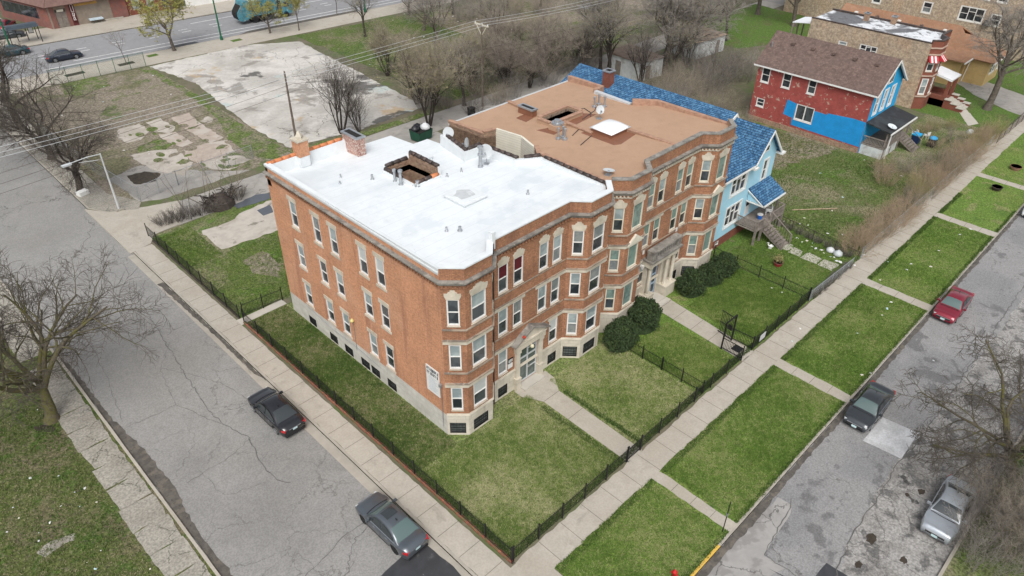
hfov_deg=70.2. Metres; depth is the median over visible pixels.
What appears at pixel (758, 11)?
bare tree
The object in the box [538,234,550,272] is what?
window
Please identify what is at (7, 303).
sidewalk
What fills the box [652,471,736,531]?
path
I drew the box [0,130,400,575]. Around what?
street
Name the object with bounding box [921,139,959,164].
garden shrub
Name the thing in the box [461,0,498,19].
brush shrub
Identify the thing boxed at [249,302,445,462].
lawn
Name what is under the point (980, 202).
lawn
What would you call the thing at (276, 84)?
power line
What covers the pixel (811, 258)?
stepping slab
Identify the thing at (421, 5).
bare tree
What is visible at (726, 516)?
sign post
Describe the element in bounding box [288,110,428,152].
lawn
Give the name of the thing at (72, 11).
shop sign
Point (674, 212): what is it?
window
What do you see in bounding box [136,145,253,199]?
chain link fence
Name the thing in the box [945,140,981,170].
hedge shrub
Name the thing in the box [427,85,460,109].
brush shrub
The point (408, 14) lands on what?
bare tree
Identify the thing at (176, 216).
scrub bush
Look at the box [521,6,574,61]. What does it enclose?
bare tree
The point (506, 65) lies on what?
bare tree
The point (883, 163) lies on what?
garden shrub
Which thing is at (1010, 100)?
driveway
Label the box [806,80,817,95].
window
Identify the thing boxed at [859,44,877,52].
window
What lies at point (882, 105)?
window
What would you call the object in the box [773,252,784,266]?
planter
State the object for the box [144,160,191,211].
sapling clump
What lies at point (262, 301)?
iron fence
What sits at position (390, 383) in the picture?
basement window
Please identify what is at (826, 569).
street patch
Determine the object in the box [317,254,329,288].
window
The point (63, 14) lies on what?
door
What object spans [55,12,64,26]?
door
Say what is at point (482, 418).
basement window
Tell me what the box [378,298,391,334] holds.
window
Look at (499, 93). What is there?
brush shrub
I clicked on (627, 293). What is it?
window
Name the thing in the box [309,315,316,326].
basement window
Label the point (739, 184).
window
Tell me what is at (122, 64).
planting bed
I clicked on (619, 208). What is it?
window
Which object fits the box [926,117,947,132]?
garden shrub
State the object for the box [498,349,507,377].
window
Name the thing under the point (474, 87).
brush shrub
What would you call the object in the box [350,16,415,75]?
bare tree
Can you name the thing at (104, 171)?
chain link fence
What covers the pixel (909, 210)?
hedge shrub
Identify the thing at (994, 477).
kerbside brush
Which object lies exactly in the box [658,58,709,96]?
brush shrub
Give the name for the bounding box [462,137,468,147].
satellite dish
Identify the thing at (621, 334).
yew bush
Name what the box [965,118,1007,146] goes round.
hedge shrub
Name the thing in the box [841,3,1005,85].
house
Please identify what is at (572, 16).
bare ground
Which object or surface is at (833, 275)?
chain link fence
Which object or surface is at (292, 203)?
window
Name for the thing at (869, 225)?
hedge shrub
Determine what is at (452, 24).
lawn
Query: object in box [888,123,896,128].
satellite dish
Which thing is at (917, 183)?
garden shrub
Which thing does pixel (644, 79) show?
brush shrub
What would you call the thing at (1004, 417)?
bare tree
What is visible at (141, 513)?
sidewalk
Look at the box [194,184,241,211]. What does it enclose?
brush pile
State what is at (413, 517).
kerb
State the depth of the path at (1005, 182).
77.99 m
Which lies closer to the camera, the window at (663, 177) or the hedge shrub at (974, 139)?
the window at (663, 177)
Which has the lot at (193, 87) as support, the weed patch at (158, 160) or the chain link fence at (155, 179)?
the weed patch at (158, 160)
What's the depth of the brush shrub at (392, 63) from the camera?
104.13 m
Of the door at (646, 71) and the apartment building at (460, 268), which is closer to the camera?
the apartment building at (460, 268)
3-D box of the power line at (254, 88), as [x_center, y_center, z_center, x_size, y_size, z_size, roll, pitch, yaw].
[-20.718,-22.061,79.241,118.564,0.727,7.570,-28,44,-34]
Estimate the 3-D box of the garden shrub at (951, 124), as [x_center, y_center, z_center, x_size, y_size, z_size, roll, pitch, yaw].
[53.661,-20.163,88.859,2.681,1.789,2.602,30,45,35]
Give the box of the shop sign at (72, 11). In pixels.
[68,4,77,21]
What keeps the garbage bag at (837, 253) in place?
on the lawn at (741, 237)
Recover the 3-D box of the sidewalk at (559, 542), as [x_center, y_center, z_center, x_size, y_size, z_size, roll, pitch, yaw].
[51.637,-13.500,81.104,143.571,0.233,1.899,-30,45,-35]
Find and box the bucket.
[757,213,762,219]
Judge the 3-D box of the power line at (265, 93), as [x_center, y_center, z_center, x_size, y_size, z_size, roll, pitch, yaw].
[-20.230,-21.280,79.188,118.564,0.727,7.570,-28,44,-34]
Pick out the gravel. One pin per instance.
(195, 182)
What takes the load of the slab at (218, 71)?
on the lot at (193, 87)
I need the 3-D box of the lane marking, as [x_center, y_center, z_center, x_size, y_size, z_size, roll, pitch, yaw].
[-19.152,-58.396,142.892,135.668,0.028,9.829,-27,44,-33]
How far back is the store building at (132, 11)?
126.40 m
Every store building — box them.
[0,0,128,28]
[125,0,174,15]
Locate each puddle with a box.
[234,193,270,207]
[257,205,272,215]
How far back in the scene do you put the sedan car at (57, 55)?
106.47 m
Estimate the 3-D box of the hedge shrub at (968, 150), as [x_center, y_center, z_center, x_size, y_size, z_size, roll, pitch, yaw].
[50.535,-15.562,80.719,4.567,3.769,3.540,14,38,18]
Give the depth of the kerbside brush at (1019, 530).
40.23 m
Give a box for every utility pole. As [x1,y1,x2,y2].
[283,71,295,135]
[474,21,488,106]
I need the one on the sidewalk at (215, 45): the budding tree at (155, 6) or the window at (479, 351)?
the budding tree at (155, 6)
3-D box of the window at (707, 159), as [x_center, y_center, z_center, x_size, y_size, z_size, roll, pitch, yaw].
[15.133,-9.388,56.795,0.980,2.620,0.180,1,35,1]
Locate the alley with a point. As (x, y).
(258, 183)
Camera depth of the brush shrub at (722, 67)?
100.50 m
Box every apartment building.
[262,128,615,434]
[448,75,737,331]
[783,0,1023,60]
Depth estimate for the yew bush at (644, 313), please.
55.63 m
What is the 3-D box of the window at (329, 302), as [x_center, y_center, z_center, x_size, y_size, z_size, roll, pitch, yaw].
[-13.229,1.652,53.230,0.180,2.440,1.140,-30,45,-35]
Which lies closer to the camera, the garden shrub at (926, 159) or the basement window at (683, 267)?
the basement window at (683, 267)
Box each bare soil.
[33,424,54,432]
[127,171,159,183]
[243,251,280,276]
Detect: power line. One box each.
[0,0,586,146]
[0,0,601,152]
[1,24,634,193]
[2,0,612,156]
[2,8,649,172]
[2,14,650,183]
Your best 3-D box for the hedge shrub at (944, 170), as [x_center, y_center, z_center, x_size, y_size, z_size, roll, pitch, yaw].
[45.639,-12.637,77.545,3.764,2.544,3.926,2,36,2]
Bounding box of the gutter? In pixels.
[128,254,470,575]
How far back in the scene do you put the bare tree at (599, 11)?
101.38 m
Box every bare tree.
[0,37,76,128]
[0,67,114,159]
[0,244,177,428]
[2,95,122,195]
[101,31,126,60]
[291,48,376,133]
[332,0,382,36]
[335,84,376,131]
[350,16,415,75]
[368,27,478,125]
[371,30,451,103]
[388,0,421,15]
[397,0,477,44]
[400,0,459,30]
[426,29,483,105]
[439,33,516,84]
[441,25,505,90]
[465,0,520,41]
[471,22,537,73]
[471,32,535,87]
[472,6,548,51]
[507,46,557,88]
[513,18,594,80]
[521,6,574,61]
[534,17,605,65]
[550,10,606,63]
[556,0,639,69]
[565,0,621,44]
[568,0,645,66]
[572,13,617,55]
[580,0,657,67]
[616,19,664,81]
[628,0,743,74]
[643,0,723,61]
[646,0,709,30]
[647,4,715,81]
[660,10,716,67]
[683,0,750,35]
[717,0,753,40]
[755,0,761,14]
[788,0,800,26]
[878,324,1023,488]
[966,0,1023,110]
[1000,357,1023,411]
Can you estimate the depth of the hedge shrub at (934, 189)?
74.18 m
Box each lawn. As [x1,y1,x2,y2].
[14,67,290,200]
[59,76,110,95]
[137,137,172,152]
[139,67,287,158]
[153,196,290,317]
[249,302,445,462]
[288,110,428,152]
[295,0,651,99]
[411,333,700,558]
[428,0,573,36]
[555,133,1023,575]
[598,256,807,392]
[700,4,809,47]
[710,222,859,300]
[739,115,941,255]
[741,118,838,167]
[882,114,998,178]
[911,60,1023,131]
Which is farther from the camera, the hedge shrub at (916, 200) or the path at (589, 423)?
the hedge shrub at (916, 200)
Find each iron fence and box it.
[144,223,239,318]
[240,287,282,315]
[240,309,512,563]
[513,447,628,561]
[630,342,705,391]
[641,346,744,447]
[713,245,810,298]
[751,287,812,349]
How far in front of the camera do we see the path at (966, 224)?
70.46 m
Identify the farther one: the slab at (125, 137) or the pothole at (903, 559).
the slab at (125, 137)
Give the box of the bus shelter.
[3,21,42,42]
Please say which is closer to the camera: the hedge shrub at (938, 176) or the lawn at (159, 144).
the hedge shrub at (938, 176)
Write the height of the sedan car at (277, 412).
1.552 m
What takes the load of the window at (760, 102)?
in the house at (838, 95)
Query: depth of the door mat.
54.95 m
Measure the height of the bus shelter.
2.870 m
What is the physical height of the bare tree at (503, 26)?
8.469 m
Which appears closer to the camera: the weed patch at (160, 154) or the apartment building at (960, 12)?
the weed patch at (160, 154)
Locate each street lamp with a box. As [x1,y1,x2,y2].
[0,19,9,43]
[61,153,123,211]
[212,0,222,39]
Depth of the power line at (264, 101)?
76.52 m
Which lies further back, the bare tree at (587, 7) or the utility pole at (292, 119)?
the bare tree at (587, 7)
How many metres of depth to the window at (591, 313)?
52.86 m
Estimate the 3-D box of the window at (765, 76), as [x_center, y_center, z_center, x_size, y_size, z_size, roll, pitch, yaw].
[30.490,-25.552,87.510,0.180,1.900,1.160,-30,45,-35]
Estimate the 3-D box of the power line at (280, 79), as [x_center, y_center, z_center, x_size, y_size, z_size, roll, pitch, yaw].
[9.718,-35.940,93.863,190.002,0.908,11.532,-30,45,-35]
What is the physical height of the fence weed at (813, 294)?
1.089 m
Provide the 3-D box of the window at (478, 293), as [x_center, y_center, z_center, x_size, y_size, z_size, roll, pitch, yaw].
[-1.962,0.784,42.282,1.410,2.770,0.180,-30,45,-35]
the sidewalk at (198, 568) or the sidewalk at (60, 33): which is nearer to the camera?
the sidewalk at (198, 568)
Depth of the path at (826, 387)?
52.18 m
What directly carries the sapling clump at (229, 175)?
on the alley
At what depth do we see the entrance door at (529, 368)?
51.11 m
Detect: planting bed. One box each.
[64,71,84,76]
[117,61,134,65]
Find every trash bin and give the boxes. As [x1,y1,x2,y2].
[467,106,475,115]
[910,132,922,143]
[926,136,937,147]
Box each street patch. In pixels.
[382,546,460,575]
[708,497,791,575]
[816,563,846,575]
[840,298,1023,575]
[863,417,917,457]
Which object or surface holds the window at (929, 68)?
in the house at (919, 51)
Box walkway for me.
[152,240,514,563]
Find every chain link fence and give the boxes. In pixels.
[43,127,139,199]
[46,52,146,83]
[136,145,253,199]
[774,216,859,260]
[809,257,854,300]
[860,135,994,257]
[996,113,1023,142]
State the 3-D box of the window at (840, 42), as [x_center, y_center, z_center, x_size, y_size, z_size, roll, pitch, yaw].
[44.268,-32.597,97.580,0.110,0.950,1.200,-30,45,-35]
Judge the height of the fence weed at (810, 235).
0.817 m
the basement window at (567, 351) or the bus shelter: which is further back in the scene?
the bus shelter
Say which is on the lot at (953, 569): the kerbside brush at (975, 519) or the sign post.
the kerbside brush at (975, 519)
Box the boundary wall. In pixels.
[185,0,228,6]
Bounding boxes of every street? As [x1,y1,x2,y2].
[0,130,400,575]
[698,207,1023,575]
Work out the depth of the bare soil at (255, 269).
63.64 m
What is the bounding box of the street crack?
[95,286,1023,575]
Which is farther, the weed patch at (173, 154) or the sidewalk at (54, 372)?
the weed patch at (173, 154)
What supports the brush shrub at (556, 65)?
on the alley
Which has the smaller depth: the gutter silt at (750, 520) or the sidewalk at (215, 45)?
the gutter silt at (750, 520)
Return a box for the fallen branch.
[792,208,836,209]
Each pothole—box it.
[855,560,862,567]
[866,533,876,544]
[900,556,907,563]
[918,489,924,494]
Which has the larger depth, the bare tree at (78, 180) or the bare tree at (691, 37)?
the bare tree at (691, 37)
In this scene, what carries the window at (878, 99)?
in the house at (838, 95)
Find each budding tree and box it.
[126,0,194,50]
[242,0,291,32]
[285,0,309,30]
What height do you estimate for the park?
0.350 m
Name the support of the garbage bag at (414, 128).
on the dumpster
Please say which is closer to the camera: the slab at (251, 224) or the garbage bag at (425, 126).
the slab at (251, 224)
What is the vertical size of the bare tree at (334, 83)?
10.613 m
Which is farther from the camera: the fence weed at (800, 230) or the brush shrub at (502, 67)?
the brush shrub at (502, 67)
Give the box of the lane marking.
[38,0,401,68]
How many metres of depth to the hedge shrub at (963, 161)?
78.78 m
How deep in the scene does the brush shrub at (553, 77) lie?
99.40 m
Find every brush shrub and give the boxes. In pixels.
[381,55,404,71]
[409,93,440,110]
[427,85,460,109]
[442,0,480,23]
[449,70,475,87]
[450,89,489,113]
[460,71,488,95]
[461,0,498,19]
[470,62,512,88]
[484,50,521,75]
[485,80,513,105]
[489,70,529,98]
[491,66,526,86]
[497,0,525,16]
[528,0,554,14]
[534,60,565,87]
[545,51,566,74]
[549,49,582,74]
[565,51,599,67]
[580,43,606,63]
[621,71,658,86]
[638,76,692,94]
[645,57,687,88]
[649,71,704,96]
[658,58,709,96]
[667,42,712,78]
[679,51,749,94]
[681,86,728,107]
[690,44,751,86]
[697,83,746,110]
[706,42,751,71]
[718,42,763,83]
[738,106,758,122]
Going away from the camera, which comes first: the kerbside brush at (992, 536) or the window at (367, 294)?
the kerbside brush at (992, 536)
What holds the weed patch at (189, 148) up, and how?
on the lot at (193, 87)
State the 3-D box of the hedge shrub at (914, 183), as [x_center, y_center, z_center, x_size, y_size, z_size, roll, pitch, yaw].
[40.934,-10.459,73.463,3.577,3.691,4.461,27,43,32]
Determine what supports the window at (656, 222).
in the apartment building at (667, 162)
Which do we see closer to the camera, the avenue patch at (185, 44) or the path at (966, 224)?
the path at (966, 224)
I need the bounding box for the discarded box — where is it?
[75,188,89,196]
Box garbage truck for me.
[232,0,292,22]
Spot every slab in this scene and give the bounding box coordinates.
[37,533,74,556]
[117,124,148,142]
[131,149,192,175]
[146,118,174,132]
[150,41,424,147]
[159,132,192,146]
[171,113,223,142]
[184,140,233,164]
[200,116,212,122]
[202,200,276,248]
[204,155,250,169]
[775,241,792,250]
[789,247,801,256]
[800,252,820,263]
[817,260,838,270]
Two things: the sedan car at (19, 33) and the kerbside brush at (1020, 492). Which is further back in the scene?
the sedan car at (19, 33)
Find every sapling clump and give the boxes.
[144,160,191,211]
[168,148,221,211]
[193,146,251,202]
[210,155,250,197]
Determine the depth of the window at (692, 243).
60.98 m
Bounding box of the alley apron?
[84,200,180,253]
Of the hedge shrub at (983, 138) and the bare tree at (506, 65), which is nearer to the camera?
the hedge shrub at (983, 138)
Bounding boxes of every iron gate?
[627,435,642,461]
[718,309,753,357]
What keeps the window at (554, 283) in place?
in the apartment building at (460, 268)
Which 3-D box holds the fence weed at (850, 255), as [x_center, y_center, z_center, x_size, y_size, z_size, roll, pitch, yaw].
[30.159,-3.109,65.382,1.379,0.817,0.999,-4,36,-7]
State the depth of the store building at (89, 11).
120.73 m
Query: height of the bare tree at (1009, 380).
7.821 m
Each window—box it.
[0,0,39,18]
[286,194,300,232]
[294,238,307,272]
[302,278,314,309]
[309,209,323,248]
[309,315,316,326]
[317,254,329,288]
[323,294,336,326]
[326,220,340,260]
[330,332,338,344]
[333,266,346,301]
[339,306,352,339]
[345,344,353,356]
[355,239,369,280]
[361,286,374,322]
[361,357,369,369]
[367,327,379,361]
[371,365,380,378]
[372,250,386,292]
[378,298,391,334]
[383,339,395,373]
[388,379,396,391]
[444,290,460,326]
[448,345,461,370]
[450,423,465,432]
[451,388,463,410]
[469,281,487,324]
[472,334,487,367]
[473,376,487,408]
[474,410,487,428]
[497,256,509,295]
[498,307,508,337]
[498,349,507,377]
[498,383,506,397]
[512,298,522,328]
[513,248,524,287]
[537,284,546,313]
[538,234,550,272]
[547,350,555,364]
[548,317,556,344]
[550,276,559,305]
[552,227,563,264]
[562,346,576,355]
[566,313,577,335]
[568,273,580,296]
[571,222,586,255]
[583,337,593,352]
[585,305,596,333]
[588,264,600,294]
[591,215,606,254]
[603,289,615,310]
[607,250,619,272]
[611,200,626,232]
[621,281,632,308]
[626,234,642,270]
[631,193,645,231]
[637,263,642,285]
[641,223,649,249]
[647,176,657,210]
[651,217,660,243]
[656,171,668,205]
[668,207,677,232]
[675,161,686,194]
[678,201,687,226]
[680,266,693,274]
[684,156,695,189]
[686,235,697,255]
[692,198,704,219]
[698,152,714,182]
[701,229,712,254]
[708,185,723,219]
[715,147,729,182]
[724,201,740,227]
[730,173,746,196]
[755,97,764,107]
[760,68,770,83]
[761,159,768,179]
[780,73,792,89]
[793,103,814,124]
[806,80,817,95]
[838,40,847,45]
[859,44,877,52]
[871,0,880,4]
[873,95,880,113]
[880,89,888,109]
[888,85,895,104]
[917,79,928,94]
[920,1,933,14]
[925,62,934,71]
[957,5,986,24]
[988,64,995,75]
[991,14,1001,27]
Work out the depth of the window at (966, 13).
112.48 m
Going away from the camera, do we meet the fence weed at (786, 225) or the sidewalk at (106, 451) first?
the sidewalk at (106, 451)
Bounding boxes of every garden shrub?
[867,151,903,175]
[869,157,906,185]
[885,146,925,174]
[907,172,927,190]
[908,155,945,180]
[909,147,948,168]
[914,122,935,134]
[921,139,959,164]
[924,133,948,148]
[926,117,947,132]
[940,124,969,144]
[941,116,964,129]
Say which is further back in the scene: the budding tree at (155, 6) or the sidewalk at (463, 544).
the budding tree at (155, 6)
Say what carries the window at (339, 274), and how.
in the apartment building at (460, 268)
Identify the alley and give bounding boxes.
[174,0,784,226]
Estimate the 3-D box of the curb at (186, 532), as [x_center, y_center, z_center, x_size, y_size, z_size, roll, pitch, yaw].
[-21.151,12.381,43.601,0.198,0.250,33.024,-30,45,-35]
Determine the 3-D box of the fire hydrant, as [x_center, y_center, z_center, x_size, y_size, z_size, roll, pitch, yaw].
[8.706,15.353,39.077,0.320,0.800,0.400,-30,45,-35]
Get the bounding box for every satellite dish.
[443,127,453,136]
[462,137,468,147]
[482,144,492,164]
[596,105,603,119]
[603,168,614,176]
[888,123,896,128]
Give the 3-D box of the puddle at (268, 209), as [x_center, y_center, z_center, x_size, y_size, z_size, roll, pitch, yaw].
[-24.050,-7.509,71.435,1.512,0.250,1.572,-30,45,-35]
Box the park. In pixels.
[0,285,215,575]
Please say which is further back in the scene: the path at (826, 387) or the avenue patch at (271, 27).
the avenue patch at (271, 27)
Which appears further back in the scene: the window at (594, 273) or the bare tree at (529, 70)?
the bare tree at (529, 70)
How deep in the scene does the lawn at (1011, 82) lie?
94.95 m
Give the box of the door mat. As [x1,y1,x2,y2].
[731,345,742,352]
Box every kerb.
[0,3,399,82]
[0,280,216,575]
[8,132,138,211]
[29,10,231,46]
[133,252,476,575]
[691,545,719,575]
[718,203,1023,545]
[938,429,1023,575]
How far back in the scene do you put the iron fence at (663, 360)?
52.37 m
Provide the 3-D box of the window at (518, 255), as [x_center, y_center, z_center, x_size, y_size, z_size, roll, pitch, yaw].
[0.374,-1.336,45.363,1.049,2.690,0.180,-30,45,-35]
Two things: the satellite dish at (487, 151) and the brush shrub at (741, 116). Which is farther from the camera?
the brush shrub at (741, 116)
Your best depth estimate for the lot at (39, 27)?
122.18 m
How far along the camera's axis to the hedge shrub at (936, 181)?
75.24 m
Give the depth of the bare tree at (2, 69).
83.72 m
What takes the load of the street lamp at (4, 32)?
on the sidewalk at (60, 33)
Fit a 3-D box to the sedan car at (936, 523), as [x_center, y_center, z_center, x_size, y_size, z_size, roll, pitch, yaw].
[25.614,12.764,42.576,2.200,1.522,4.950,29,44,34]
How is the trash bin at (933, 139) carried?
on the lawn at (924, 120)
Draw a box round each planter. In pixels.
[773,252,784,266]
[992,184,1002,191]
[1010,164,1022,170]
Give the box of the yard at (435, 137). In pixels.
[410,132,441,143]
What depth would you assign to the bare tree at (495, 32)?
101.74 m
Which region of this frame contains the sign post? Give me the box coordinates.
[722,502,730,531]
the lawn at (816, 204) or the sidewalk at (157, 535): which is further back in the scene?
the lawn at (816, 204)
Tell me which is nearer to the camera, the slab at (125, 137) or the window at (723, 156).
the window at (723, 156)
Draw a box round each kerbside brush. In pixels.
[943,496,1023,575]
[947,418,1023,522]
[949,453,1023,543]
[951,471,1023,564]
[954,439,1023,538]
[982,476,1023,566]
[1005,458,1023,518]
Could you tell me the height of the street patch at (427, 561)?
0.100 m
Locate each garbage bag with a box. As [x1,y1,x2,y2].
[410,125,418,131]
[420,122,430,129]
[826,247,834,252]
[833,250,842,256]
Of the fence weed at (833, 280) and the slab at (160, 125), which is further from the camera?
the slab at (160, 125)
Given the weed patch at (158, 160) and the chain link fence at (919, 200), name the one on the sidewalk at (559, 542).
the chain link fence at (919, 200)
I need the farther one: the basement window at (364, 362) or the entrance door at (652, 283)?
the entrance door at (652, 283)
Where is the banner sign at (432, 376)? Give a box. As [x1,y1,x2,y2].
[425,363,440,397]
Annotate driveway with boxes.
[957,81,1023,115]
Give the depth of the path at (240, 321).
57.07 m
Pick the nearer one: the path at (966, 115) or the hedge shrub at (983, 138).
the hedge shrub at (983, 138)
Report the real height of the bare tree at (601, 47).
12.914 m
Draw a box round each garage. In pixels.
[611,44,664,80]
[671,25,726,59]
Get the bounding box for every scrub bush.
[147,209,173,226]
[165,203,188,223]
[176,203,201,219]
[188,198,213,215]
[199,196,222,212]
[224,182,248,199]
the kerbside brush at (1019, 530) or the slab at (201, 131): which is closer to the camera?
the kerbside brush at (1019, 530)
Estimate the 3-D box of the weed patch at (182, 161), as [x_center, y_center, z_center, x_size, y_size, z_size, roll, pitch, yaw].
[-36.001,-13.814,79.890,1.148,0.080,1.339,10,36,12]
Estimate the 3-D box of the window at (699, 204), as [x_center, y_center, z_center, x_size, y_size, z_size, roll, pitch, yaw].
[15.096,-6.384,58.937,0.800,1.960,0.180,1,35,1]
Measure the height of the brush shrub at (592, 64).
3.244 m
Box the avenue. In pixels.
[0,0,412,80]
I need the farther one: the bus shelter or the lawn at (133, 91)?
the bus shelter
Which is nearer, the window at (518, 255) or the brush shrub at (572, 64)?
the window at (518, 255)
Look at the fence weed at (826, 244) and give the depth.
66.73 m
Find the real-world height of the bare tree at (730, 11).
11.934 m
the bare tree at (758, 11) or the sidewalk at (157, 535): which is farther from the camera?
the bare tree at (758, 11)
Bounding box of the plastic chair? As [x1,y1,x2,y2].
[765,204,772,214]
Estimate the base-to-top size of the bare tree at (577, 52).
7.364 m
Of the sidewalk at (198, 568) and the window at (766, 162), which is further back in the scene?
the window at (766, 162)
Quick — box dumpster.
[409,127,432,141]
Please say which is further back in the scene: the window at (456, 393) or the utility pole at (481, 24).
the utility pole at (481, 24)
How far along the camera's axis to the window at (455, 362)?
43.89 m
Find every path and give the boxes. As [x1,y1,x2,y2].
[237,318,243,324]
[244,300,286,321]
[515,371,641,460]
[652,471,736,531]
[661,297,752,360]
[773,359,849,401]
[862,279,931,310]
[934,213,996,236]
[959,109,978,125]
[977,173,1023,189]
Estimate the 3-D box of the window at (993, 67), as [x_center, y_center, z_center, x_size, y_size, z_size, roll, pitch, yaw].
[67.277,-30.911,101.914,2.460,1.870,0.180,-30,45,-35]
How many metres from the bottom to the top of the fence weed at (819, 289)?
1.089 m
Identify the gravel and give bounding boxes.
[110,165,248,201]
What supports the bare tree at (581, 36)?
on the alley
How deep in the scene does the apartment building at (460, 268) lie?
48.13 m
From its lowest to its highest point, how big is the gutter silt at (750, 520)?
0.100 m
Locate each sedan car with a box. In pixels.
[0,19,15,28]
[0,28,25,39]
[1,44,30,58]
[44,48,82,62]
[247,387,305,437]
[355,491,428,559]
[843,380,895,432]
[920,474,977,544]
[932,286,973,323]
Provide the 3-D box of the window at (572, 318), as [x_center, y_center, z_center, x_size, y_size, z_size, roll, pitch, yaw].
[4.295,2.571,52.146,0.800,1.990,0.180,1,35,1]
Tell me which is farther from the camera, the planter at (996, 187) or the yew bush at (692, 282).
the planter at (996, 187)
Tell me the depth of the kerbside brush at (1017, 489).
41.70 m
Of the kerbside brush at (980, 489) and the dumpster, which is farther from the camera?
the dumpster
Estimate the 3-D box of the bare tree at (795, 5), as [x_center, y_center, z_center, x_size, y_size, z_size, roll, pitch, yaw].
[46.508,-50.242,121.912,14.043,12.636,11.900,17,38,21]
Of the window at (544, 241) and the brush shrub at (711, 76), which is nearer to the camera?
the window at (544, 241)
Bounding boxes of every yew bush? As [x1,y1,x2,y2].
[601,315,640,353]
[627,296,662,334]
[674,268,710,297]
[698,261,726,286]
[709,251,740,277]
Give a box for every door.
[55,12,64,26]
[60,11,69,26]
[520,341,536,381]
[615,60,620,74]
[645,65,650,79]
[649,265,657,291]
[743,197,749,215]
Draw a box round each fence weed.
[785,223,796,229]
[794,227,804,234]
[804,231,814,239]
[811,235,825,243]
[811,289,819,298]
[815,285,823,294]
[818,280,829,290]
[824,239,833,246]
[827,272,837,283]
[831,269,842,279]
[843,248,854,257]
[843,259,853,268]
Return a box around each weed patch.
[135,132,143,136]
[146,127,157,131]
[153,158,162,161]
[156,152,164,156]
[168,152,179,156]
[177,159,190,164]
[178,124,188,127]
[185,146,196,150]
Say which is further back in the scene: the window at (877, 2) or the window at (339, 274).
the window at (877, 2)
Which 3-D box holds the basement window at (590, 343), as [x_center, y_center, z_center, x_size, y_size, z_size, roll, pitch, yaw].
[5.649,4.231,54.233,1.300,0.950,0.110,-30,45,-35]
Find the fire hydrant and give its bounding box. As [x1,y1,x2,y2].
[671,569,677,575]
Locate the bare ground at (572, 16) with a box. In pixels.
[516,0,678,25]
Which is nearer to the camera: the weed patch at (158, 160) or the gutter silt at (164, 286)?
the gutter silt at (164, 286)
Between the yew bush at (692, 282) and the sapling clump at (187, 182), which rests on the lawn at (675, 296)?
the yew bush at (692, 282)
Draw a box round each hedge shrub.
[832,223,881,259]
[836,215,887,250]
[855,210,895,245]
[860,204,908,230]
[861,209,912,240]
[877,192,925,227]
[877,194,927,221]
[893,176,928,207]
[894,184,930,216]
[896,167,940,200]
[908,164,951,199]
[914,166,953,193]
[920,160,960,184]
[923,156,957,187]
[932,145,981,174]
[936,143,974,179]
[945,132,989,164]
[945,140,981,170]
[955,128,995,153]
[956,133,994,159]
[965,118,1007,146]
[966,122,1006,151]
[978,120,1004,140]
[981,114,1014,138]
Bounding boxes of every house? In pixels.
[560,63,792,249]
[748,30,921,159]
[791,8,970,112]
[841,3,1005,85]
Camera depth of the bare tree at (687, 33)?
97.16 m
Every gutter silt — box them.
[60,357,231,575]
[157,282,265,380]
[695,214,1020,575]
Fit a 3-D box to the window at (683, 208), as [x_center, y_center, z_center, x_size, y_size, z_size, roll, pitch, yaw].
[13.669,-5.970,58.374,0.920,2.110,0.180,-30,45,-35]
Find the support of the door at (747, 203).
in the house at (752, 190)
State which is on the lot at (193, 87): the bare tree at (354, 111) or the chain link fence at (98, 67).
the chain link fence at (98, 67)
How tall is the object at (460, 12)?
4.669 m
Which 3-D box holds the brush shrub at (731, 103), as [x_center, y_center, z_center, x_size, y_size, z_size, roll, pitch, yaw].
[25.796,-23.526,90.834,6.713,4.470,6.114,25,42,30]
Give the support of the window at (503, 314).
in the apartment building at (460, 268)
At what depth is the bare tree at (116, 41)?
103.47 m
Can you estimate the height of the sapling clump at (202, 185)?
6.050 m
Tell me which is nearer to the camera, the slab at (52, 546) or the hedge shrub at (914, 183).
the slab at (52, 546)
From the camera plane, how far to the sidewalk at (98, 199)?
74.49 m
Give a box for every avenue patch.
[168,42,198,48]
[240,10,356,34]
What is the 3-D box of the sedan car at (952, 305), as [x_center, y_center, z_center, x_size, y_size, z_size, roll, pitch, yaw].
[35.797,1.164,58.990,2.200,1.552,4.850,30,45,34]
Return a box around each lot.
[0,0,227,46]
[10,0,757,210]
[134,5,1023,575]
[942,435,1023,575]
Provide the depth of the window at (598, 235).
48.68 m
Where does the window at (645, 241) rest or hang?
in the apartment building at (667, 162)
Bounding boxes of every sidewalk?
[0,0,234,45]
[0,0,459,93]
[0,102,140,211]
[0,283,49,361]
[30,362,63,385]
[48,373,74,398]
[53,388,85,415]
[58,404,96,433]
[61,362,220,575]
[67,419,109,452]
[81,437,123,468]
[92,454,136,489]
[107,473,150,509]
[119,494,165,533]
[135,244,518,575]
[135,514,181,555]
[150,536,199,575]
[178,560,211,575]
[511,563,561,575]
[516,115,1023,575]
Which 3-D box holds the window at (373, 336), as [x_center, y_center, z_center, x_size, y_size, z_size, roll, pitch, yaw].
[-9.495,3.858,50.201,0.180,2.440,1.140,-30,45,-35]
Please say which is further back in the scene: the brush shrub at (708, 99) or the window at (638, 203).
the brush shrub at (708, 99)

